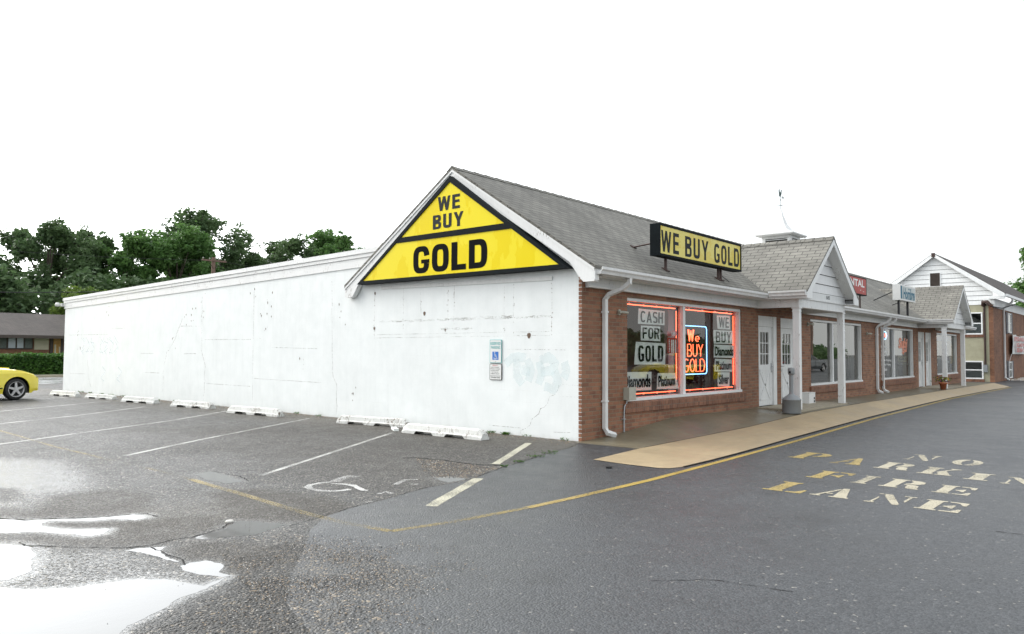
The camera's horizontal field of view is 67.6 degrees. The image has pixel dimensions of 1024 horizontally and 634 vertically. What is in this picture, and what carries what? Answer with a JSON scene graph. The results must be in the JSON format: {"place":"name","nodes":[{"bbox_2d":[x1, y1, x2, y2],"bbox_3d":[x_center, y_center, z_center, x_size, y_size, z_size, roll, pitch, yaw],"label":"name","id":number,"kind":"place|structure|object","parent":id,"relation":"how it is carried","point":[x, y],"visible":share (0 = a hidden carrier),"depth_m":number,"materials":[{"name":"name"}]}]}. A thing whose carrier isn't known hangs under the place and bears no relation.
{"place":"outdoors","nodes":[
{"label":"outdoors","id":0,"kind":"place"},
{"bbox_2d":[38,377,62,383],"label":"road","id":1,"kind":"structure","parent":0,"point":[49,380],"depth_m":37.39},
{"bbox_2d":[196,534,484,633],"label":"loose gravel","id":2,"kind":"structure","parent":0,"point":[315,583],"depth_m":5.05,"materials":[{"name":"gravel"}]},
{"bbox_2d":[0,380,1023,633],"bbox_3d":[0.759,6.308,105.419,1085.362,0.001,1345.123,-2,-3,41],"label":"ground","id":3,"kind":"structure","parent":0,"point":[596,562],"depth_m":6.80,"materials":[{"name":"asphalt"}]},
{"bbox_2d":[0,544,33,579],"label":"puddle","id":4,"kind":"object","parent":3,"relation":"on","point":[15,561],"visible":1,"depth_m":5.56,"materials":[{"name":"grey liquid"}]},
{"bbox_2d":[0,267,33,313],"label":"tree","id":5,"kind":"object","parent":3,"relation":"on","point":[10,281],"visible":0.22,"depth_m":62.42,"materials":[{"name":"green plant"}]},
{"bbox_2d":[0,367,37,399],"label":"parked car","id":6,"kind":"object","parent":3,"relation":"on","point":[16,384],"visible":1,"depth_m":23.02,"materials":[{"name":"yellow paint"}]},
{"bbox_2d":[0,313,64,353],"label":"brown house","id":7,"kind":"structure","parent":3,"relation":"on","point":[32,333],"depth_m":51.39,"materials":[{"name":"brick"}]},
{"bbox_2d":[0,338,32,348],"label":"window","id":8,"kind":"structure","parent":7,"relation":"in","point":[5,343],"depth_m":50.35,"materials":[{"name":"glass"}]},
{"bbox_2d":[50,339,62,353],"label":"door","id":9,"kind":"structure","parent":7,"relation":"in","point":[56,345],"depth_m":52.12,"materials":[{"name":"wood"}]},
{"bbox_2d":[0,216,110,313],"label":"tree","id":10,"kind":"object","parent":3,"relation":"on","point":[52,234],"visible":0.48,"depth_m":69.00,"materials":[{"name":"green plant"}]},
{"bbox_2d":[49,390,80,396],"bbox_3d":[-14.685,2.509,25.127,1.654,0.172,0.221,-1,-3,34],"label":"wheel stop","id":11,"kind":"object","parent":3,"relation":"on","point":[66,393],"visible":1,"depth_m":24.97,"materials":[{"name":"paint"}]},
{"bbox_2d":[0,514,149,536],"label":"puddle","id":12,"kind":"object","parent":3,"relation":"on","point":[10,526],"visible":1,"depth_m":6.59,"materials":[{"name":"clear liquid"}]},
{"bbox_2d":[48,285,114,314],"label":"tree","id":13,"kind":"object","parent":3,"relation":"on","point":[58,310],"visible":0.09,"depth_m":58.77,"materials":[{"name":"green plant"}]},
{"bbox_2d":[51,224,119,297],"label":"tree","id":14,"kind":"object","parent":3,"relation":"on","point":[108,242],"visible":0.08,"depth_m":74.06,"materials":[{"name":"green plant"}]},
{"bbox_2d":[0,263,192,314],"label":"undergrowth","id":15,"kind":"object","parent":3,"relation":"on","point":[35,300],"visible":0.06,"depth_m":64.25,"materials":[{"name":"green plant"}]},
{"bbox_2d":[84,393,117,399],"bbox_3d":[-12.835,2.477,23.876,1.518,0.141,0.209,-1,-3,32],"label":"wheel stop","id":16,"kind":"object","parent":3,"relation":"on","point":[104,396],"visible":1,"depth_m":23.74,"materials":[{"name":"paint"}]},
{"bbox_2d":[0,578,223,633],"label":"puddle","id":17,"kind":"object","parent":3,"relation":"on","point":[116,606],"visible":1,"depth_m":4.59,"materials":[{"name":"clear liquid"}]},
{"bbox_2d":[1,411,225,443],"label":"parking line","id":18,"kind":"object","parent":3,"relation":"on","point":[104,429],"visible":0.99,"depth_m":14.67,"materials":[{"name":"white paint"}]},
{"bbox_2d":[18,523,227,547],"bbox_3d":[-3.085,1.798,6.186,1.594,0.001,0.574,2,-3,-27],"label":"asphalt crack","id":19,"kind":"object","parent":3,"relation":"on","point":[125,547],"visible":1,"depth_m":5.99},
{"bbox_2d":[91,228,173,288],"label":"tree","id":20,"kind":"object","parent":3,"relation":"on","point":[136,245],"visible":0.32,"depth_m":71.94,"materials":[{"name":"green plant"}]},
{"bbox_2d":[120,396,159,403],"bbox_3d":[-10.787,2.396,22.180,1.598,0.172,0.221,-1,-3,32],"label":"wheel stop","id":21,"kind":"object","parent":3,"relation":"on","point":[147,400],"visible":1,"depth_m":22.05,"materials":[{"name":"paint"}]},
{"bbox_2d":[127,547,175,560],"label":"puddle","id":22,"kind":"object","parent":3,"relation":"on","point":[152,551],"visible":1,"depth_m":5.84,"materials":[{"name":"grey liquid"}]},
{"bbox_2d":[120,220,224,286],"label":"tree","id":23,"kind":"object","parent":3,"relation":"on","point":[192,245],"visible":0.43,"depth_m":73.67,"materials":[{"name":"green plant"}]},
{"bbox_2d":[170,400,215,408],"bbox_3d":[-8.536,2.325,20.440,1.716,0.182,0.239,-1,-3,34],"label":"wheel stop","id":24,"kind":"object","parent":3,"relation":"on","point":[190,404],"visible":1,"depth_m":20.32,"materials":[{"name":"paint"}]},
{"bbox_2d":[183,560,226,576],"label":"puddle","id":25,"kind":"object","parent":3,"relation":"on","point":[206,567],"visible":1,"depth_m":5.38,"materials":[{"name":"grey liquid"}]},
{"bbox_2d":[159,207,263,276],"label":"tree","id":26,"kind":"object","parent":3,"relation":"on","point":[208,223],"visible":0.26,"depth_m":83.04,"materials":[{"name":"green plant"}]},
{"bbox_2d":[194,472,239,483],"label":"puddle","id":27,"kind":"object","parent":3,"relation":"on","point":[218,477],"visible":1,"depth_m":9.22,"materials":[{"name":"grey liquid"}]},
{"bbox_2d":[129,418,308,454],"bbox_3d":[-5.125,2.152,14.223,0.139,0.001,6.381,0,-3,9],"label":"parking line","id":28,"kind":"object","parent":3,"relation":"on","point":[206,438],"visible":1,"depth_m":13.11,"materials":[{"name":"white paint"}]},
{"bbox_2d":[197,521,286,538],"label":"puddle","id":29,"kind":"object","parent":3,"relation":"on","point":[239,528],"visible":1,"depth_m":6.56,"materials":[{"name":"grey liquid"}]},
{"bbox_2d":[223,249,275,270],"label":"tree","id":30,"kind":"object","parent":3,"relation":"on","point":[253,259],"visible":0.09,"depth_m":87.98,"materials":[{"name":"green plant"}]},
{"bbox_2d":[226,405,284,416],"bbox_3d":[-6.145,2.240,18.277,1.948,0.181,0.220,-2,-3,35],"label":"wheel stop","id":31,"kind":"object","parent":3,"relation":"on","point":[270,412],"visible":1,"depth_m":18.14,"materials":[{"name":"paint"}]},
{"bbox_2d":[191,479,389,530],"bbox_3d":[-2.469,1.874,7.775,3.821,0.001,0.188,-2,-4,43],"label":"yellow line","id":32,"kind":"object","parent":3,"relation":"on","point":[200,482],"visible":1,"depth_m":8.03,"materials":[{"name":"paint"}]},
{"bbox_2d":[263,233,319,263],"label":"tree","id":33,"kind":"object","parent":3,"relation":"on","point":[291,248],"visible":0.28,"depth_m":91.08,"materials":[{"name":"green plant"}]},
{"bbox_2d":[78,391,568,440],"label":"weeds","id":34,"kind":"object","parent":3,"relation":"on","point":[503,433],"visible":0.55,"depth_m":14.28,"materials":[{"name":"green plant"}]},
{"bbox_2d":[262,433,388,474],"bbox_3d":[-2.663,2.059,11.888,0.082,0.001,5.056,0,-3,10],"label":"parking line","id":35,"kind":"object","parent":3,"relation":"on","point":[320,455],"visible":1,"depth_m":10.98,"materials":[{"name":"white paint"}]},
{"bbox_2d":[83,392,578,444],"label":"wall foot gravel","id":36,"kind":"structure","parent":3,"relation":"on","point":[402,427],"depth_m":13.94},
{"bbox_2d":[304,227,365,256],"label":"tree","id":37,"kind":"object","parent":3,"relation":"on","point":[327,242],"visible":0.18,"depth_m":94.38,"materials":[{"name":"green plant"}]},
{"bbox_2d":[305,475,417,502],"bbox_3d":[-1.767,1.916,8.609,1.187,0.001,1.488,0,-3,17],"label":"wheelchair marking","id":38,"kind":"object","parent":3,"relation":"on","point":[356,487],"visible":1,"depth_m":8.65,"materials":[{"name":"white paint"}]},
{"bbox_2d":[336,415,409,427],"bbox_3d":[-2.884,2.153,15.851,1.806,0.171,0.208,-1,-3,29],"label":"wheel stop","id":39,"kind":"object","parent":3,"relation":"on","point":[373,421],"visible":0.97,"depth_m":15.76,"materials":[{"name":"paint"}]},
{"bbox_2d":[401,423,488,440],"bbox_3d":[-1.238,2.067,13.879,1.957,0.181,0.232,-2,-3,38],"label":"wheel stop","id":40,"kind":"object","parent":3,"relation":"on","point":[465,433],"visible":1,"depth_m":13.74,"materials":[{"name":"paint"}]},
{"bbox_2d":[431,477,464,481],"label":"puddle","id":41,"kind":"object","parent":3,"relation":"on","point":[448,479],"visible":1,"depth_m":9.17,"materials":[{"name":"grey liquid"}]},
{"bbox_2d":[426,478,481,505],"bbox_3d":[-0.606,1.913,8.419,0.134,0.001,1.722,0,-3,13],"label":"parking line","id":42,"kind":"object","parent":3,"relation":"on","point":[447,496],"visible":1,"depth_m":8.29,"materials":[{"name":"beige paint"}]},
{"bbox_2d":[416,458,501,477],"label":"pothole gravel","id":43,"kind":"structure","parent":3,"relation":"on","point":[452,468],"depth_m":10.08,"materials":[{"name":"gravel"}]},
{"bbox_2d":[390,507,527,531],"bbox_3d":[-0.426,1.851,7.012,1.563,0.001,0.124,3,-3,-40],"label":"yellow line","id":44,"kind":"object","parent":3,"relation":"on","point":[461,520],"visible":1,"depth_m":6.99,"materials":[{"name":"paint"}]},
{"bbox_2d":[492,443,529,463],"bbox_3d":[0.029,2.063,11.657,0.122,0.001,2.480,0,-3,12],"label":"parking line","id":45,"kind":"object","parent":3,"relation":"on","point":[519,448],"visible":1,"depth_m":11.53,"materials":[{"name":"beige paint"}]},
{"bbox_2d":[63,166,976,440],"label":"shop building","id":46,"kind":"structure","parent":3,"relation":"on","point":[327,336],"depth_m":18.01,"materials":[{"name":"paint"}]},
{"bbox_2d":[357,176,573,284],"bbox_3d":[-1.167,-1.782,15.163,5.790,2.020,0.213,-2,-3,41],"label":"gable sign","id":47,"kind":"object","parent":46,"relation":"attached to","point":[455,228],"visible":1,"depth_m":14.94,"materials":[{"name":"plastic"}]},
{"bbox_2d":[490,340,501,362],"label":"parking sign","id":48,"kind":"object","parent":46,"relation":"attached to","point":[495,351],"visible":1,"depth_m":14.44,"materials":[{"name":"white"}]},
{"bbox_2d":[490,364,501,379],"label":"penalty sign","id":49,"kind":"object","parent":46,"relation":"attached to","point":[495,371],"visible":1,"depth_m":14.42,"materials":[{"name":"metal"}]},
{"bbox_2d":[622,387,635,431],"bbox_3d":[2.161,1.707,14.139,0.127,0.822,0.302,-2,-3,41],"label":"electrical box","id":50,"kind":"object","parent":46,"relation":"attached to","point":[629,393],"visible":1,"depth_m":14.10,"materials":[{"name":"metal"}]},
{"bbox_2d":[627,372,651,390],"bbox_3d":[2.429,1.244,14.795,0.012,0.370,1.070,-2,-3,41],"label":"paper sign","id":51,"kind":"object","parent":46,"relation":"attached to","point":[639,381],"visible":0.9,"depth_m":14.85,"materials":[{"name":"paper"}]},
{"bbox_2d":[634,342,665,364],"bbox_3d":[2.749,0.723,15.186,0.012,0.450,1.220,-2,-3,41],"label":"paper sign","id":52,"kind":"object","parent":46,"relation":"attached to","point":[647,353],"visible":1,"depth_m":15.15,"materials":[{"name":"paper"}]},
{"bbox_2d":[641,325,659,340],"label":"paper sign","id":53,"kind":"object","parent":46,"relation":"attached to","point":[650,333],"visible":1,"depth_m":15.21,"materials":[{"name":"paper"}]},
{"bbox_2d":[638,308,664,324],"bbox_3d":[2.789,0.000,15.260,0.012,0.300,1.050,-2,-3,41],"label":"paper sign","id":54,"kind":"object","parent":46,"relation":"attached to","point":[651,317],"visible":1,"depth_m":15.25,"materials":[{"name":"paper"}]},
{"bbox_2d":[627,302,676,394],"bbox_3d":[2.785,0.647,15.277,0.044,1.790,2.060,-2,-3,41],"label":"neon border","id":55,"kind":"object","parent":46,"relation":"attached to","point":[656,392],"visible":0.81,"depth_m":15.61,"materials":[{"name":"red glass"}]},
{"bbox_2d":[657,373,678,388],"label":"paper sign","id":56,"kind":"object","parent":46,"relation":"attached to","point":[666,380],"visible":1,"depth_m":15.66,"materials":[{"name":"paper"}]},
{"bbox_2d":[667,330,676,352],"bbox_3d":[3.323,0.511,15.864,0.009,0.480,0.440,-2,-3,41],"label":"price poster","id":57,"kind":"object","parent":46,"relation":"attached to","point":[671,345],"visible":1,"depth_m":15.86,"materials":[{"name":"paper"}]},
{"bbox_2d":[627,297,741,400],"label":"window","id":58,"kind":"structure","parent":46,"relation":"in","point":[685,382],"depth_m":18.59,"materials":[{"name":"clear glass"}]},
{"bbox_2d":[630,222,741,281],"bbox_3d":[3.692,-1.288,16.587,1.038,0.934,3.720,-2,-3,41],"label":"roof sign","id":59,"kind":"object","parent":46,"relation":"on","point":[670,242],"visible":1,"depth_m":15.93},
{"bbox_2d":[685,311,706,374],"bbox_3d":[3.961,0.534,16.639,0.064,1.450,1.128,-2,-3,41],"label":"neon sign","id":60,"kind":"object","parent":46,"relation":"attached to","point":[690,334],"visible":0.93,"depth_m":16.57,"materials":[{"name":"orange glass"}]},
{"bbox_2d":[685,308,733,390],"bbox_3d":[4.454,0.743,17.210,0.044,1.790,2.430,-2,-3,41],"label":"neon border","id":61,"kind":"object","parent":46,"relation":"attached to","point":[726,387],"visible":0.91,"depth_m":17.41,"materials":[{"name":"red glass"}]},
{"bbox_2d":[713,330,732,343],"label":"paper sign","id":62,"kind":"object","parent":46,"relation":"attached to","point":[722,337],"visible":1,"depth_m":17.65,"materials":[{"name":"paper"}]},
{"bbox_2d":[714,359,731,371],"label":"paper sign","id":63,"kind":"object","parent":46,"relation":"attached to","point":[723,365],"visible":1,"depth_m":17.63,"materials":[{"name":"paper"}]},
{"bbox_2d":[717,315,729,329],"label":"paper sign","id":64,"kind":"object","parent":46,"relation":"attached to","point":[723,322],"visible":1,"depth_m":17.69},
{"bbox_2d":[714,345,733,357],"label":"paper sign","id":65,"kind":"object","parent":46,"relation":"attached to","point":[723,351],"visible":1,"depth_m":17.68,"materials":[{"name":"paper"}]},
{"bbox_2d":[718,372,729,385],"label":"paper sign","id":66,"kind":"object","parent":46,"relation":"attached to","point":[723,378],"visible":1,"depth_m":17.64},
{"bbox_2d":[758,315,776,405],"bbox_3d":[6.326,1.106,19.310,0.322,2.245,1.140,-2,-3,41],"label":"door","id":67,"kind":"structure","parent":46,"relation":"in","point":[767,372],"depth_m":19.38,"materials":[{"name":"white wood"}]},
{"bbox_2d":[781,318,792,402],"bbox_3d":[7.246,1.164,20.377,0.322,2.235,1.120,-2,-3,41],"label":"door","id":68,"kind":"structure","parent":46,"relation":"in","point":[786,324],"depth_m":20.30,"materials":[{"name":"white wood"}]},
{"bbox_2d":[766,319,862,403],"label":"window","id":69,"kind":"structure","parent":46,"relation":"in","point":[824,358],"depth_m":25.17,"materials":[{"name":"clear glass"}]},
{"bbox_2d":[849,275,866,307],"bbox_3d":[10.353,-0.782,23.292,0.124,0.951,2.560,-2,-3,41],"label":"roof sign","id":70,"kind":"object","parent":46,"relation":"on","point":[860,285],"visible":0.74,"depth_m":23.75,"materials":[{"name":"red plastic"}]},
{"bbox_2d":[874,284,914,315],"bbox_3d":[14.112,-0.588,28.207,0.916,1.074,2.120,-2,-3,41],"label":"roof sign","id":71,"kind":"object","parent":46,"relation":"on","point":[903,293],"visible":0.99,"depth_m":27.56,"materials":[{"name":"white plastic"}]},
{"bbox_2d":[881,327,914,379],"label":"window","id":72,"kind":"structure","parent":46,"relation":"in","point":[895,371],"depth_m":30.15,"materials":[{"name":"clear glass"}]},
{"bbox_2d":[899,338,906,353],"bbox_3d":[15.020,1.123,29.374,0.001,0.637,1.300,-2,-3,41],"label":"window lettering","id":73,"kind":"object","parent":46,"relation":"attached to","point":[904,345],"depth_m":29.43},
{"bbox_2d":[918,332,924,386],"bbox_3d":[16.488,1.720,31.085,0.322,2.220,0.950,-2,-3,41],"label":"door","id":74,"kind":"structure","parent":46,"relation":"in","point":[920,334],"depth_m":31.15,"materials":[{"name":"white glass"}]},
{"bbox_2d":[925,332,931,385],"bbox_3d":[17.255,1.764,31.973,0.322,2.220,0.900,-2,-3,41],"label":"door","id":75,"kind":"structure","parent":46,"relation":"in","point":[927,335],"depth_m":32.07,"materials":[{"name":"white glass"}]},
{"bbox_2d":[937,337,949,365],"bbox_3d":[19.404,1.550,34.505,0.015,1.300,3.280,-2,-3,41],"label":"window poster","id":76,"kind":"object","parent":46,"relation":"attached to","point":[940,338],"depth_m":34.24,"materials":[{"name":"paper"}]},
{"bbox_2d":[937,333,957,374],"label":"window","id":77,"kind":"structure","parent":46,"relation":"in","point":[952,368],"depth_m":36.59,"materials":[{"name":"clear glass"}]},
{"bbox_2d":[500,450,557,466],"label":"seam grass","id":78,"kind":"structure","parent":3,"relation":"on","point":[530,456],"depth_m":11.17,"materials":[{"name":"green plant"}]},
{"bbox_2d":[526,486,622,507],"bbox_3d":[0.697,1.906,8.120,0.102,0.001,1.602,-2,-4,42],"label":"yellow line","id":79,"kind":"object","parent":3,"relation":"on","point":[568,498],"visible":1,"depth_m":8.01,"materials":[{"name":"paint"}]},
{"bbox_2d":[762,481,806,492],"bbox_3d":[3.207,1.949,8.768,0.430,0.001,0.680,-2,-3,41],"label":"painted letter","id":80,"kind":"object","parent":3,"relation":"on","point":[786,485],"visible":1,"depth_m":8.73,"materials":[{"name":"yellow paint"}]},
{"bbox_2d":[593,383,1008,467],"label":"walkway","id":81,"kind":"structure","parent":3,"relation":"on","point":[681,453],"depth_m":14.26,"materials":[{"name":"beige concrete"}]},
{"bbox_2d":[647,384,982,446],"bbox_3d":[12.505,2.608,24.332,0.022,0.173,31.800,-2,-3,41],"label":"expansion joint","id":82,"kind":"object","parent":81,"relation":"on","point":[778,419],"visible":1,"depth_m":15.99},
{"bbox_2d":[794,452,831,457],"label":"painted letter","id":83,"kind":"object","parent":3,"relation":"on","point":[808,454],"visible":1,"depth_m":11.48,"materials":[{"name":"yellow paint"}]},
{"bbox_2d":[618,387,1010,486],"bbox_3d":[12.040,2.603,22.216,0.498,0.001,34.615,-2,-3,39],"label":"yellow line","id":84,"kind":"object","parent":3,"relation":"on","point":[674,473],"visible":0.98,"depth_m":11.91,"materials":[{"name":"paint"}]},
{"bbox_2d":[805,471,852,477],"bbox_3d":[4.015,1.992,9.628,0.410,0.001,0.660,-2,-3,41],"label":"painted letter","id":85,"kind":"object","parent":3,"relation":"on","point":[826,473],"visible":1,"depth_m":9.68,"materials":[{"name":"yellow paint"}]},
{"bbox_2d":[812,489,849,498],"bbox_3d":[3.590,1.936,8.438,0.400,0.001,0.620,-2,-3,41],"label":"painted letter","id":86,"kind":"object","parent":3,"relation":"on","point":[843,494],"visible":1,"depth_m":8.37,"materials":[{"name":"beige paint"}]},
{"bbox_2d":[683,389,993,466],"bbox_3d":[12.696,2.644,23.202,0.443,0.001,33.261,-2,-3,39],"label":"gutter crack","id":87,"kind":"object","parent":3,"relation":"on","point":[807,433],"visible":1,"depth_m":13.92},
{"bbox_2d":[864,493,916,504],"bbox_3d":[3.993,1.921,8.065,0.380,0.001,0.600,-2,-3,41],"label":"painted letter","id":88,"kind":"object","parent":3,"relation":"on","point":[891,500],"visible":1,"depth_m":8.05,"materials":[{"name":"beige paint"}]},
{"bbox_2d":[876,462,914,469],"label":"painted letter","id":89,"kind":"object","parent":3,"relation":"on","point":[887,465],"visible":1,"depth_m":10.49,"materials":[{"name":"beige paint"}]},
{"bbox_2d":[878,479,925,489],"bbox_3d":[4.629,1.968,9.016,0.420,0.001,0.667,-2,-3,41],"label":"painted letter","id":90,"kind":"object","parent":3,"relation":"on","point":[894,483],"visible":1,"depth_m":9.04,"materials":[{"name":"beige paint"}]},
{"bbox_2d":[916,467,958,475],"bbox_3d":[5.593,2.018,10.010,0.400,0.001,0.680,-2,-3,41],"label":"painted letter","id":91,"kind":"object","parent":3,"relation":"on","point":[931,471],"visible":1,"depth_m":9.98,"materials":[{"name":"beige paint"}]},
{"bbox_2d":[914,499,968,512],"bbox_3d":[4.348,1.908,7.733,0.390,0.001,0.600,-2,-3,41],"label":"painted letter","id":92,"kind":"object","parent":3,"relation":"on","point":[932,504],"visible":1,"depth_m":7.74,"materials":[{"name":"beige paint"}]},
{"bbox_2d":[931,485,976,495],"bbox_3d":[5.000,1.952,8.635,0.360,0.001,0.600,-2,-3,41],"label":"painted letter","id":93,"kind":"object","parent":3,"relation":"on","point":[944,489],"visible":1,"depth_m":8.66,"materials":[{"name":"beige paint"}]},
{"bbox_2d":[891,253,1023,381],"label":"office building","id":94,"kind":"structure","parent":3,"relation":"on","point":[989,345],"depth_m":43.03,"materials":[{"name":"white paint"}]},
{"bbox_2d":[965,312,983,336],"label":"window","id":95,"kind":"structure","parent":94,"relation":"in","point":[977,317],"depth_m":42.35,"materials":[{"name":"glass"}]},
{"bbox_2d":[965,361,984,381],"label":"window","id":96,"kind":"structure","parent":94,"relation":"in","point":[974,369],"depth_m":42.33,"materials":[{"name":"glass"}]},
{"bbox_2d":[1009,332,1023,361],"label":"cloth banner","id":97,"kind":"object","parent":94,"relation":"attached to","point":[1018,345],"visible":1,"depth_m":47.34,"materials":[{"name":"fabric"}]},
{"bbox_2d":[952,460,982,464],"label":"painted letter","id":98,"kind":"object","parent":3,"relation":"on","point":[959,462],"visible":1,"depth_m":10.83,"materials":[{"name":"beige paint"}]},
{"bbox_2d":[963,473,992,480],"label":"painted letter","id":99,"kind":"object","parent":3,"relation":"on","point":[982,477],"visible":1,"depth_m":9.59,"materials":[{"name":"beige paint"}]},
{"bbox_2d":[1004,247,1023,307],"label":"tree","id":100,"kind":"object","parent":3,"relation":"on","point":[1017,285],"visible":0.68,"depth_m":97.65,"materials":[{"name":"green plant"}]},
{"bbox_2d":[0,0,1023,313],"label":"sky","id":101,"kind":"structure","parent":0,"point":[891,130],"materials":[{"name":"white"}]},
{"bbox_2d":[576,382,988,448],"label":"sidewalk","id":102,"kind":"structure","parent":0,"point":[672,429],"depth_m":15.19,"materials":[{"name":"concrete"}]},
{"bbox_2d":[782,368,800,413],"bbox_3d":[6.449,1.695,17.654,0.430,1.050,0.430,-2,-3,41],"label":"cigarette receptacle","id":103,"kind":"object","parent":102,"relation":"on","point":[791,402],"visible":1,"depth_m":17.52,"materials":[{"name":"grey plastic"}]},
{"bbox_2d":[755,385,964,411],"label":"porch slab","id":104,"kind":"structure","parent":102,"relation":"on","point":[816,405],"depth_m":19.57,"materials":[{"name":"concrete"}]},
{"bbox_2d":[802,392,814,403],"bbox_3d":[7.865,2.154,20.329,0.246,0.310,0.466,-2,-3,41],"label":"white box","id":105,"kind":"object","parent":104,"relation":"on","point":[808,397],"visible":0.86,"depth_m":20.17,"materials":[{"name":"plastic"}]},
{"bbox_2d":[935,377,951,389],"bbox_3d":[16.436,2.522,29.215,0.720,0.507,0.647,-2,-3,41],"label":"flower pot","id":106,"kind":"object","parent":102,"relation":"on","point":[943,383],"visible":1,"depth_m":29.11,"materials":[{"name":"ceramic"}]},
{"bbox_2d":[974,380,1023,385],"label":"yard asphalt","id":107,"kind":"structure","parent":0,"point":[1011,383],"depth_m":41.24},
{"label":"verge","id":108,"kind":"structure","parent":0,"visible":0},
{"bbox_2d":[0,351,63,373],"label":"hedge","id":109,"kind":"object","parent":108,"relation":"on","point":[39,363],"visible":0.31,"depth_m":43.51,"materials":[{"name":"green plant"}]},
{"bbox_2d":[202,257,226,273],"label":"utility pole","id":110,"kind":"object","parent":108,"relation":"on","point":[213,262],"visible":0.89,"depth_m":56.63,"materials":[{"name":"brown wood"}]},
{"bbox_2d":[0,291,102,292],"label":"overhead wire","id":111,"kind":"object","parent":110,"relation":"attached to","point":[45,292],"visible":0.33,"depth_m":48.10,"materials":[{"name":"black metal"}]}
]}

